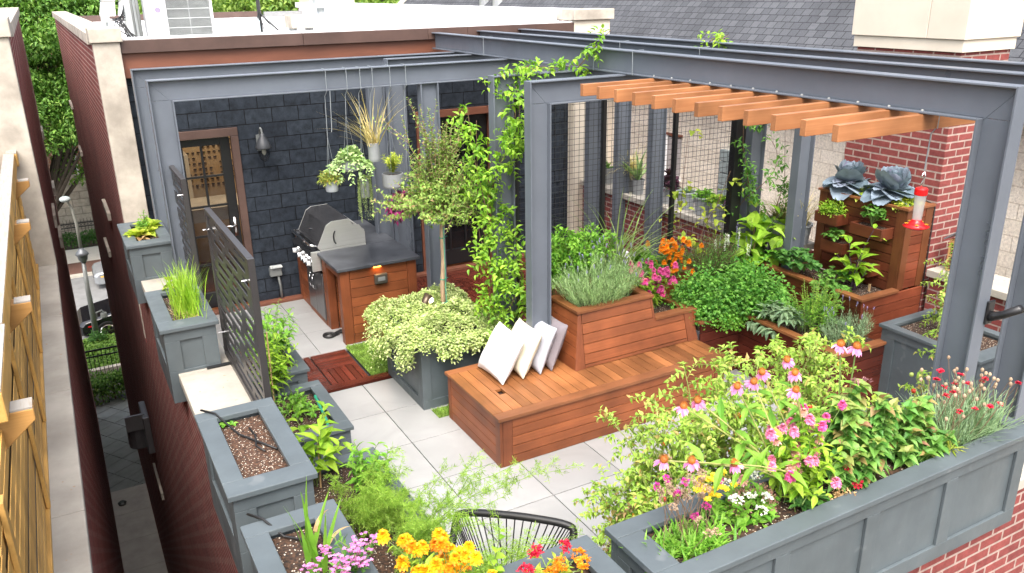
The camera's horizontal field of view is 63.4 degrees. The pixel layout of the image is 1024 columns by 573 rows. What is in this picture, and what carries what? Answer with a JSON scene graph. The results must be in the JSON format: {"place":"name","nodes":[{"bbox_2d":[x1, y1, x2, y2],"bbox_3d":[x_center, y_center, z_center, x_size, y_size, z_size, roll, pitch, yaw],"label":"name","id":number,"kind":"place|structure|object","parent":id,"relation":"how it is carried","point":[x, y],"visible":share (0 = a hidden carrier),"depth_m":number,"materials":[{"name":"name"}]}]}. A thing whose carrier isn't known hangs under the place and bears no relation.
{"place":"outdoors","nodes":[
{"label":"outdoors","id":0,"kind":"place"},
{"bbox_2d":[22,20,94,238],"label":"brick house","id":1,"kind":"structure","parent":0,"point":[79,201],"depth_m":41.41,"materials":[{"name":"stone"}]},
{"bbox_2d":[65,246,99,263],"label":"pavement","id":2,"kind":"structure","parent":0,"point":[94,253],"depth_m":38.72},
{"bbox_2d":[0,0,140,106],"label":"street tree","id":3,"kind":"object","parent":2,"relation":"on","point":[44,7],"visible":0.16,"depth_m":32.22,"materials":[{"name":"green plant"}]},
{"bbox_2d":[68,259,100,274],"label":"mulch strip","id":4,"kind":"object","parent":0,"point":[75,268],"visible":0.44,"depth_m":36.94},
{"bbox_2d":[0,0,99,210],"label":"street tree","id":5,"kind":"object","parent":4,"relation":"on","point":[61,127],"visible":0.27,"depth_m":32.20,"materials":[{"name":"green plant"}]},
{"bbox_2d":[71,275,107,339],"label":"street","id":6,"kind":"structure","parent":0,"point":[98,292],"depth_m":34.11,"materials":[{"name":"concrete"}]},
{"bbox_2d":[77,298,113,336],"bbox_3d":[-13.412,0.607,30.509,4.702,1.576,2.258,-11,22,-27],"label":"parked car","id":7,"kind":"object","parent":6,"relation":"on","point":[105,324],"visible":0.23,"depth_m":29.16,"materials":[{"name":"black paint"}]},
{"bbox_2d":[63,238,125,406],"bbox_3d":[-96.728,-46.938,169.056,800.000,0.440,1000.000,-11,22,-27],"label":"ground","id":8,"kind":"structure","parent":0,"point":[77,247],"depth_m":40.14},
{"bbox_2d":[0,7,123,572],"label":"brick house","id":9,"kind":"structure","parent":8,"relation":"on","point":[85,539],"depth_m":7.68,"materials":[{"name":"brick"}]},
{"bbox_2d":[0,150,53,572],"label":"timber screen","id":10,"kind":"object","parent":9,"relation":"on","point":[21,410],"visible":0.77,"depth_m":4.13,"materials":[{"name":"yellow wood"}]},
{"bbox_2d":[89,367,125,404],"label":"hedge","id":11,"kind":"object","parent":8,"relation":"on","point":[99,382],"visible":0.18,"depth_m":24.71,"materials":[{"name":"green plant"}]},
{"bbox_2d":[52,2,1023,572],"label":"brick house","id":12,"kind":"structure","parent":8,"relation":"on","point":[248,192],"depth_m":9.72,"materials":[{"name":"brick"}]},
{"bbox_2d":[124,401,154,453],"bbox_3d":[-5.578,2.119,12.374,0.320,0.620,0.600,-11,22,-27],"label":"vent hood","id":13,"kind":"object","parent":12,"relation":"attached to","point":[139,431],"visible":1,"depth_m":12.21,"materials":[{"name":"metal"}]},
{"bbox_2d":[117,219,174,303],"bbox_3d":[-3.554,-0.261,8.110,0.405,0.570,0.920,-11,22,-27],"label":"planter box","id":14,"kind":"object","parent":12,"relation":"on","point":[149,258],"visible":0.79,"depth_m":7.74,"materials":[{"name":"grey wood"}]},
{"bbox_2d":[141,0,215,36],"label":"air conditioner","id":15,"kind":"object","parent":12,"relation":"on","point":[175,17],"visible":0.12,"depth_m":10.36,"materials":[{"name":"beige metal"}]},
{"bbox_2d":[158,165,202,292],"bbox_3d":[-3.008,-0.510,7.325,0.200,1.114,1.300,-11,22,-27],"label":"privacy screen","id":16,"kind":"object","parent":12,"relation":"on","point":[186,210],"visible":0.46,"depth_m":6.90,"materials":[{"name":"grey metal"}]},
{"bbox_2d":[144,284,220,403],"bbox_3d":[-2.447,0.408,6.208,0.392,0.570,0.900,-11,22,-27],"label":"planter box","id":17,"kind":"object","parent":12,"relation":"on","point":[189,344],"visible":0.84,"depth_m":5.85,"materials":[{"name":"grey wood"}]},
{"bbox_2d":[156,257,210,320],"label":"chives","id":18,"kind":"object","parent":17,"relation":"in","point":[184,299],"visible":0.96,"depth_m":6.03,"materials":[{"name":"green plant"}]},
{"bbox_2d":[141,127,253,307],"bbox_3d":[-3.497,-0.707,9.381,0.990,2.105,0.138,-11,22,-27],"label":"glazed door","id":19,"kind":"structure","parent":12,"relation":"in","point":[216,136],"depth_m":9.36,"materials":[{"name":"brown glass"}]},
{"bbox_2d":[203,207,271,400],"bbox_3d":[-1.849,0.187,5.342,0.200,1.114,1.360,-11,22,-27],"label":"privacy screen","id":20,"kind":"object","parent":12,"relation":"on","point":[233,244],"visible":0.86,"depth_m":5.28,"materials":[{"name":"grey metal"}]},
{"bbox_2d":[194,397,317,572],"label":"planter box","id":21,"kind":"object","parent":12,"relation":"on","point":[236,497],"visible":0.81,"depth_m":4.04,"materials":[{"name":"grey wood"}]},
{"bbox_2d":[220,418,283,478],"bbox_3d":[-1.338,0.841,4.275,0.200,0.006,0.655,-11,22,-27],"label":"bark compost","id":22,"kind":"object","parent":21,"relation":"on","point":[251,458],"visible":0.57,"depth_m":4.26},
{"bbox_2d":[240,499,378,572],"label":"planter box","id":23,"kind":"object","parent":12,"relation":"on","point":[270,549],"visible":0.77,"depth_m":3.52,"materials":[{"name":"grey wood"}]},
{"bbox_2d":[285,476,348,572],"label":"iris","id":24,"kind":"object","parent":23,"relation":"on","point":[309,541],"visible":0.94,"depth_m":3.35,"materials":[{"name":"green plant"}]},
{"bbox_2d":[317,530,379,572],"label":"phlox","id":25,"kind":"object","parent":23,"relation":"on","point":[356,558],"visible":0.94,"depth_m":3.27,"materials":[{"name":"pink plant"}]},
{"bbox_2d":[415,105,491,271],"bbox_3d":[-0.715,-1.266,10.818,1.090,2.095,0.138,-11,22,-27],"label":"glazed door","id":26,"kind":"structure","parent":12,"relation":"in","point":[453,255],"depth_m":10.77,"materials":[{"name":"brown wood"}]},
{"bbox_2d":[485,535,625,572],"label":"planter box","id":27,"kind":"object","parent":12,"relation":"attached to","point":[601,561],"visible":0.75,"depth_m":3.35,"materials":[{"name":"grey stone"}]},
{"bbox_2d":[376,528,496,572],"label":"marigold","id":28,"kind":"object","parent":27,"relation":"on","point":[450,558],"visible":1,"depth_m":3.04,"materials":[{"name":"yellow plant"}]},
{"bbox_2d":[516,538,590,572],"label":"celosia","id":29,"kind":"object","parent":27,"relation":"on","point":[556,566],"visible":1,"depth_m":3.18,"materials":[{"name":"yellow plant"}]},
{"bbox_2d":[605,399,1023,572],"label":"planter box","id":30,"kind":"object","parent":12,"relation":"attached to","point":[904,518],"visible":0.75,"depth_m":3.82,"materials":[{"name":"grey wood"}]},
{"bbox_2d":[571,389,721,557],"bbox_3d":[0.694,1.071,4.399,0.743,1.183,0.723,-11,22,-27],"label":"tomato plant","id":31,"kind":"object","parent":30,"relation":"on","point":[640,471],"visible":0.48,"depth_m":4.30,"materials":[{"name":"green plant"}]},
{"bbox_2d":[620,454,747,572],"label":"sea thrift","id":32,"kind":"object","parent":30,"relation":"on","point":[685,541],"visible":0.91,"depth_m":3.47,"materials":[{"name":"green plant"}]},
{"bbox_2d":[692,469,739,524],"bbox_3d":[0.890,0.938,3.621,0.176,0.249,0.200,9,22,26],"label":"dahlia","id":33,"kind":"object","parent":30,"relation":"on","point":[717,506],"visible":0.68,"depth_m":3.60,"materials":[{"name":"yellow plant"}]},
{"bbox_2d":[663,341,793,495],"bbox_3d":[1.173,0.917,4.548,0.700,1.354,0.640,-5,20,-11],"label":"shrub","id":34,"kind":"object","parent":30,"relation":"on","point":[732,412],"visible":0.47,"depth_m":4.41,"materials":[{"name":"green plant"}]},
{"bbox_2d":[653,355,834,495],"bbox_3d":[0.923,0.736,3.452,1.197,0.688,0.396,-14,24,-32],"label":"coneflower","id":35,"kind":"object","parent":30,"relation":"on","point":[733,464],"visible":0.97,"depth_m":3.48,"materials":[{"name":"green plant"}]},
{"bbox_2d":[717,471,780,531],"bbox_3d":[1.044,0.954,3.663,0.311,0.222,0.264,-11,22,-27],"label":"alyssum","id":36,"kind":"object","parent":30,"relation":"on","point":[760,496],"visible":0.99,"depth_m":3.62,"materials":[{"name":"green plant"}]},
{"bbox_2d":[737,400,848,511],"bbox_3d":[1.272,0.753,3.689,0.400,0.483,0.470,11,23,31],"label":"zinnia","id":37,"kind":"object","parent":30,"relation":"on","point":[809,471],"visible":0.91,"depth_m":3.65,"materials":[{"name":"pink plant"}]},
{"bbox_2d":[749,326,876,470],"bbox_3d":[1.721,0.819,4.831,0.739,1.330,0.633,-11,22,-27],"label":"shrub","id":38,"kind":"object","parent":30,"relation":"on","point":[817,364],"visible":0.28,"depth_m":4.63,"materials":[{"name":"green plant"}]},
{"bbox_2d":[816,376,958,493],"bbox_3d":[1.778,0.641,3.954,0.874,0.536,0.382,-11,22,-27],"label":"bee balm","id":39,"kind":"object","parent":30,"relation":"on","point":[876,434],"visible":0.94,"depth_m":3.83,"materials":[{"name":"green plant"}]},
{"bbox_2d":[895,355,1023,455],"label":"dianthus","id":40,"kind":"object","parent":30,"relation":"on","point":[963,418],"visible":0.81,"depth_m":4.23,"materials":[{"name":"green plant"}]},
{"bbox_2d":[844,0,1023,311],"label":"brick chimney","id":41,"kind":"object","parent":8,"relation":"on","point":[983,29],"visible":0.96,"depth_m":7.52,"materials":[{"name":"brick"}]},
{"bbox_2d":[83,336,118,368],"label":"lawn bank","id":42,"kind":"structure","parent":0,"point":[100,351],"depth_m":27.55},
{"bbox_2d":[59,196,107,338],"bbox_3d":[-14.310,-0.495,27.895,0.760,5.261,0.425,-11,22,-27],"label":"street lamp","id":43,"kind":"object","parent":42,"relation":"on","point":[82,253],"visible":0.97,"depth_m":27.84,"materials":[{"name":"grey metal"}]},
{"bbox_2d":[83,333,119,368],"bbox_3d":[-13.135,2.076,27.910,6.702,0.242,3.021,-11,22,-27],"label":"lawn growth","id":44,"kind":"object","parent":42,"relation":"on","point":[110,339],"visible":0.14,"depth_m":27.59,"materials":[{"name":"green plant"}]},
{"bbox_2d":[113,0,397,14],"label":"street tree","id":45,"kind":"object","parent":42,"relation":"on","point":[250,5],"visible":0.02,"depth_m":24.66,"materials":[{"name":"green plant"}]},
{"bbox_2d":[96,392,145,491],"bbox_3d":[-10.532,4.393,22.298,5.373,0.052,5.553,9,22,25],"label":"paved court","id":46,"kind":"object","parent":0,"point":[123,465],"visible":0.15,"depth_m":22.31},
{"bbox_2d":[121,0,143,36],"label":"conduit panel","id":47,"kind":"object","parent":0,"point":[133,23],"visible":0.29,"depth_m":10.50,"materials":[{"name":"grey plastic"}]},
{"bbox_2d":[111,483,167,572],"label":"alley path","id":48,"kind":"structure","parent":0,"point":[140,544],"depth_m":18.81,"materials":[{"name":"concrete"}]},
{"bbox_2d":[310,270,607,392],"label":"terrace floor","id":49,"kind":"structure","parent":0,"point":[359,364],"depth_m":8.27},
{"bbox_2d":[303,265,590,384],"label":"deck tiles","id":50,"kind":"object","parent":49,"relation":"on","point":[343,373],"visible":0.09,"depth_m":8.29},
{"bbox_2d":[307,258,590,392],"bbox_3d":[-0.954,0.319,9.569,5.134,0.030,2.693,-11,22,-27],"label":"deck tile border","id":51,"kind":"object","parent":49,"relation":"on","point":[332,359],"visible":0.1,"depth_m":8.37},
{"bbox_2d":[216,299,872,566],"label":"paver floor","id":52,"kind":"structure","parent":49,"relation":"on","point":[389,412],"depth_m":6.63,"materials":[{"name":"concrete"}]},
{"bbox_2d":[223,339,309,392],"bbox_3d":[-2.195,0.841,7.459,0.555,0.462,0.890,-11,22,-27],"label":"planter box","id":53,"kind":"object","parent":52,"relation":"on","point":[301,370],"visible":0.21,"depth_m":7.16,"materials":[{"name":"grey wood"}]},
{"bbox_2d":[229,299,298,360],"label":"pepper plant","id":54,"kind":"object","parent":53,"relation":"in","point":[281,325],"visible":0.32,"depth_m":7.02,"materials":[{"name":"green plant"}]},
{"bbox_2d":[259,380,353,462],"bbox_3d":[-1.638,1.175,6.510,0.555,0.462,0.910,-11,22,-27],"label":"planter box","id":55,"kind":"object","parent":52,"relation":"on","point":[311,389],"visible":0.3,"depth_m":6.43,"materials":[{"name":"grey wood"}]},
{"bbox_2d":[244,323,298,404],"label":"pepper plant","id":56,"kind":"object","parent":55,"relation":"on","point":[278,365],"visible":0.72,"depth_m":6.62,"materials":[{"name":"green plant"}]},
{"bbox_2d":[274,387,320,424],"bbox_3d":[-1.708,0.920,6.439,0.398,0.222,0.408,-11,22,-27],"label":"basil","id":57,"kind":"object","parent":55,"relation":"on","point":[297,403],"visible":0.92,"depth_m":6.43,"materials":[{"name":"green plant"}]},
{"bbox_2d":[291,219,419,344],"bbox_3d":[-1.802,-0.095,9.457,0.933,0.850,1.769,-11,22,-27],"label":"outdoor kitchen","id":58,"kind":"object","parent":52,"relation":"on","point":[346,287],"visible":0.74,"depth_m":8.81,"materials":[{"name":"wood"}]},
{"bbox_2d":[292,204,365,272],"bbox_3d":[-2.104,-0.565,9.387,0.669,0.550,0.820,-11,22,-27],"label":"gas grill","id":59,"kind":"object","parent":58,"relation":"on","point":[324,227],"visible":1,"depth_m":9.13,"materials":[{"name":"silver metal"}]},
{"bbox_2d":[346,338,387,375],"bbox_3d":[-1.150,0.652,8.558,0.957,0.034,0.823,-11,22,-27],"label":"turf mat","id":60,"kind":"object","parent":52,"relation":"on","point":[361,354],"visible":0.25,"depth_m":8.39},
{"bbox_2d":[313,447,436,572],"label":"planter box","id":61,"kind":"object","parent":52,"relation":"on","point":[383,561],"visible":0.04,"depth_m":5.39,"materials":[{"name":"grey wood"}]},
{"bbox_2d":[286,401,351,487],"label":"pepper plant","id":62,"kind":"object","parent":61,"relation":"on","point":[324,446],"visible":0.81,"depth_m":5.39,"materials":[{"name":"green plant"}]},
{"bbox_2d":[339,439,396,494],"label":"pepper plant","id":63,"kind":"object","parent":61,"relation":"on","point":[359,468],"visible":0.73,"depth_m":5.31,"materials":[{"name":"green plant"}]},
{"bbox_2d":[323,443,426,541],"bbox_3d":[-0.746,1.325,4.947,0.614,0.592,0.686,-11,22,-27],"label":"asparagus fern","id":64,"kind":"object","parent":61,"relation":"in","point":[376,511],"visible":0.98,"depth_m":4.95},
{"bbox_2d":[383,447,583,572],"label":"asparagus fern","id":65,"kind":"object","parent":61,"relation":"in","point":[419,533],"visible":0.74,"depth_m":4.41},
{"bbox_2d":[386,301,491,409],"bbox_3d":[-0.685,0.604,7.769,0.760,0.652,0.925,-11,22,-27],"label":"planter box","id":66,"kind":"object","parent":52,"relation":"on","point":[423,384],"visible":0.35,"depth_m":7.39,"materials":[{"name":"grey wood"}]},
{"bbox_2d":[370,97,489,309],"bbox_3d":[-0.642,-0.672,7.427,1.243,2.042,1.134,16,26,39],"label":"standard tree","id":67,"kind":"object","parent":66,"relation":"on","point":[437,187],"visible":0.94,"depth_m":7.28,"materials":[{"name":"green plant"}]},
{"bbox_2d":[362,281,511,375],"bbox_3d":[-0.718,0.439,7.658,1.096,0.730,1.278,-11,22,-27],"label":"ground cover","id":68,"kind":"object","parent":66,"relation":"in","point":[406,306],"visible":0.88,"depth_m":7.34,"materials":[{"name":"green plant"}]},
{"bbox_2d":[449,509,577,568],"bbox_3d":[-0.033,1.712,4.543,0.722,0.747,0.620,3,20,12],"label":"cord chair","id":69,"kind":"object","parent":52,"relation":"on","point":[541,519],"visible":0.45,"depth_m":4.66,"materials":[{"name":"plastic"}]},
{"bbox_2d":[130,29,1023,422],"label":"steel pergola","id":70,"kind":"object","parent":52,"relation":"on","point":[806,93],"visible":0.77,"depth_m":6.61,"materials":[{"name":"grey paint"}]},
{"bbox_2d":[341,67,358,171],"bbox_3d":[-1.560,-1.568,7.803,0.170,0.956,0.170,-11,22,-27],"label":"hanging pot","id":71,"kind":"object","parent":70,"relation":"hanging from","point":[346,168],"visible":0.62,"depth_m":7.87,"materials":[{"name":"grey ceramic"}]},
{"bbox_2d":[322,145,374,185],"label":"ivy","id":72,"kind":"object","parent":71,"relation":"in","point":[353,155],"visible":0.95,"depth_m":7.86,"materials":[{"name":"green plant"}]},
{"bbox_2d":[367,65,379,161],"bbox_3d":[-1.341,-1.640,7.906,0.113,0.896,0.113,12,24,32],"label":"hanging pot","id":73,"kind":"object","parent":70,"relation":"hanging from","point":[373,153],"visible":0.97,"depth_m":7.98,"materials":[{"name":"grey ceramic"}]},
{"bbox_2d":[318,89,413,146],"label":"dry grass","id":74,"kind":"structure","parent":73,"relation":"in","point":[371,138],"depth_m":7.96,"materials":[{"name":"plant"}]},
{"bbox_2d":[446,24,610,351],"bbox_3d":[0.146,-0.685,7.237,1.505,3.042,0.697,-11,22,-27],"label":"climbing vine","id":75,"kind":"object","parent":70,"relation":"attached to","point":[485,190],"visible":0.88,"depth_m":7.00,"materials":[{"name":"green plant"}]},
{"bbox_2d":[514,97,746,320],"bbox_3d":[1.176,-0.712,7.944,2.640,2.348,0.085,-11,22,-27],"label":"wire trellis","id":76,"kind":"object","parent":70,"relation":"attached to","point":[733,198],"visible":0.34,"depth_m":7.94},
{"bbox_2d":[659,129,743,275],"bbox_3d":[1.895,-0.805,8.269,1.009,1.569,0.390,-11,22,-27],"label":"climbing bean","id":77,"kind":"object","parent":76,"relation":"attached to","point":[680,203],"visible":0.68,"depth_m":8.27,"materials":[{"name":"green plant"}]},
{"bbox_2d":[726,125,790,233],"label":"climbing vine","id":78,"kind":"object","parent":70,"relation":"attached to","point":[749,187],"visible":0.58,"depth_m":8.41,"materials":[{"name":"green plant"}]},
{"bbox_2d":[902,116,939,230],"bbox_3d":[2.325,-0.649,4.675,0.146,0.672,0.146,-11,22,-27],"label":"hummingbird feeder","id":79,"kind":"object","parent":70,"relation":"hanging from","point":[915,223],"visible":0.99,"depth_m":4.72,"materials":[{"name":"red plastic"}]},
{"bbox_2d":[445,283,724,467],"bbox_3d":[0.667,0.635,7.228,2.335,0.914,1.045,-11,22,-27],"label":"timber bench","id":80,"kind":"object","parent":52,"relation":"on","point":[613,355],"visible":0.84,"depth_m":7.00,"materials":[{"name":"wood"}]},
{"bbox_2d":[478,321,524,384],"bbox_3d":[-0.092,0.555,6.963,0.274,0.382,0.422,-11,22,-27],"label":"pillow","id":81,"kind":"object","parent":80,"relation":"on","point":[501,352],"visible":1,"depth_m":6.86,"materials":[{"name":"white fabric"}]},
{"bbox_2d":[511,318,542,378],"bbox_3d":[0.079,0.520,7.052,0.245,0.382,0.422,-11,22,-27],"label":"pillow","id":82,"kind":"object","parent":80,"relation":"on","point":[530,347],"visible":0.66,"depth_m":6.90,"materials":[{"name":"beige fabric"}]},
{"bbox_2d":[531,321,556,374],"bbox_3d":[0.199,0.483,7.117,0.216,0.404,0.427,-11,22,-27],"label":"pillow","id":83,"kind":"object","parent":80,"relation":"on","point":[544,348],"visible":0.4,"depth_m":6.97,"materials":[{"name":"grey fabric"}]},
{"bbox_2d":[551,235,650,306],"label":"lavender","id":84,"kind":"object","parent":80,"relation":"on","point":[599,288],"visible":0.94,"depth_m":7.26,"materials":[{"name":"green plant"}]},
{"bbox_2d":[622,259,677,308],"bbox_3d":[1.291,0.010,7.695,0.484,0.530,0.572,7,21,20],"label":"zinnia","id":85,"kind":"object","parent":80,"relation":"on","point":[654,286],"visible":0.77,"depth_m":7.63,"materials":[{"name":"pink plant"}]},
{"bbox_2d":[695,306,886,409],"bbox_3d":[2.324,0.569,7.796,1.140,0.599,1.915,-11,22,-27],"label":"timber bed","id":86,"kind":"object","parent":52,"relation":"on","point":[868,363],"visible":0.36,"depth_m":7.46,"materials":[{"name":"wood"}]},
{"bbox_2d":[637,266,694,295],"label":"flowers","id":87,"kind":"object","parent":86,"relation":"on","point":[688,268],"visible":0.12,"depth_m":8.19,"materials":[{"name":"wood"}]},
{"bbox_2d":[645,236,703,277],"bbox_3d":[1.516,-0.276,8.035,0.508,0.434,0.454,-11,22,-27],"label":"marigold","id":88,"kind":"object","parent":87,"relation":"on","point":[665,261],"visible":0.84,"depth_m":7.97,"materials":[{"name":"orange plant"}]},
{"bbox_2d":[660,260,741,326],"bbox_3d":[1.831,0.029,7.853,0.851,0.552,0.750,-11,22,-27],"label":"parsley","id":89,"kind":"object","parent":86,"relation":"on","point":[705,292],"visible":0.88,"depth_m":7.72,"materials":[{"name":"green plant"}]},
{"bbox_2d":[683,229,740,279],"bbox_3d":[1.991,-0.274,8.293,0.747,0.665,0.478,-11,22,-27],"label":"rosemary","id":90,"kind":"object","parent":86,"relation":"on","point":[708,257],"visible":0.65,"depth_m":8.26,"materials":[{"name":"green plant"}]},
{"bbox_2d":[715,255,798,322],"bbox_3d":[2.299,-0.015,7.965,0.836,0.553,0.943,-11,22,-27],"label":"parsley","id":91,"kind":"object","parent":86,"relation":"on","point":[757,287],"visible":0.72,"depth_m":7.79,"materials":[{"name":"green plant"}]},
{"bbox_2d":[744,300,808,340],"bbox_3d":[2.460,0.299,7.603,0.530,0.344,0.555,-11,22,-27],"label":"sage","id":92,"kind":"object","parent":86,"relation":"on","point":[786,314],"visible":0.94,"depth_m":7.54,"materials":[{"name":"green plant"}]},
{"bbox_2d":[786,277,843,335],"bbox_3d":[2.724,0.168,7.367,0.469,0.519,0.494,-11,22,-27],"label":"rosemary","id":93,"kind":"object","parent":86,"relation":"on","point":[805,301],"visible":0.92,"depth_m":7.35,"materials":[{"name":"green plant"}]},
{"bbox_2d":[820,297,874,347],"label":"lavender","id":94,"kind":"object","parent":86,"relation":"on","point":[862,327],"visible":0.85,"depth_m":7.15,"materials":[{"name":"green plant"}]},
{"bbox_2d":[746,261,921,339],"bbox_3d":[3.070,0.191,8.440,0.850,0.849,1.755,-11,22,-27],"label":"timber bed","id":95,"kind":"object","parent":52,"relation":"on","point":[890,304],"visible":0.16,"depth_m":7.69,"materials":[{"name":"wood"}]},
{"bbox_2d":[721,201,794,269],"bbox_3d":[2.498,-0.541,8.474,0.722,0.707,0.670,-11,22,-27],"label":"eggplant","id":96,"kind":"object","parent":95,"relation":"on","point":[762,235],"visible":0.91,"depth_m":8.41,"materials":[{"name":"green plant"}]},
{"bbox_2d":[770,246,822,272],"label":"strawberry plant","id":97,"kind":"object","parent":95,"relation":"on","point":[803,254],"visible":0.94,"depth_m":8.08,"materials":[{"name":"green plant"}]},
{"bbox_2d":[829,224,886,289],"bbox_3d":[3.200,-0.270,7.699,0.395,0.646,0.469,-11,22,-27],"label":"eggplant","id":98,"kind":"object","parent":95,"relation":"on","point":[862,253],"visible":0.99,"depth_m":7.69,"materials":[{"name":"green plant"}]},
{"bbox_2d":[813,186,935,289],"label":"planting wall","id":99,"kind":"structure","parent":95,"relation":"on","point":[899,259],"depth_m":7.72,"materials":[{"name":"wood"}]},
{"bbox_2d":[822,159,870,200],"bbox_3d":[3.279,-1.055,8.060,0.476,0.355,0.546,8,22,22],"label":"red cabbage","id":100,"kind":"object","parent":99,"relation":"on","point":[848,178],"visible":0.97,"depth_m":7.96,"materials":[{"name":"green plant"}]},
{"bbox_2d":[860,165,914,205],"bbox_3d":[3.507,-0.934,7.667,0.518,0.336,0.553,-11,22,-27],"label":"red cabbage","id":101,"kind":"object","parent":99,"relation":"on","point":[892,183],"visible":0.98,"depth_m":7.61,"materials":[{"name":"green plant"}]},
{"bbox_2d":[877,308,999,408],"bbox_3d":[3.690,0.742,7.044,0.690,0.752,0.920,-11,22,-27],"label":"planter box","id":102,"kind":"object","parent":52,"relation":"on","point":[904,338],"visible":0.34,"depth_m":7.03,"materials":[{"name":"grey wood"}]},
{"bbox_2d":[919,243,953,335],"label":"tomato plant","id":103,"kind":"object","parent":102,"relation":"on","point":[939,312],"visible":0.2,"depth_m":6.95,"materials":[{"name":"green plant"}]},
{"bbox_2d":[470,521,583,572],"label":"asparagus fern","id":104,"kind":"object","parent":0,"point":[522,555],"visible":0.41,"depth_m":3.95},
{"bbox_2d":[397,0,1023,277],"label":"stone house","id":105,"kind":"structure","parent":0,"point":[825,24],"depth_m":13.77,"materials":[{"name":"concrete"}]},
{"bbox_3d":[0.617,0.430,7.858,1.140,0.869,0.178,-11,22,-27],"label":"timber bed","id":106,"kind":"object","parent":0,"visible":0},
{"bbox_2d":[551,222,623,294],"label":"tomato plant","id":107,"kind":"object","parent":106,"relation":"on","point":[571,244],"visible":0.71,"depth_m":7.39,"materials":[{"name":"green plant"}]},
{"bbox_2d":[568,190,693,283],"bbox_3d":[1.011,-0.433,7.557,1.719,1.051,1.358,-11,22,-27],"label":"lemongrass","id":108,"kind":"object","parent":106,"relation":"on","point":[621,246],"visible":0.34,"depth_m":7.76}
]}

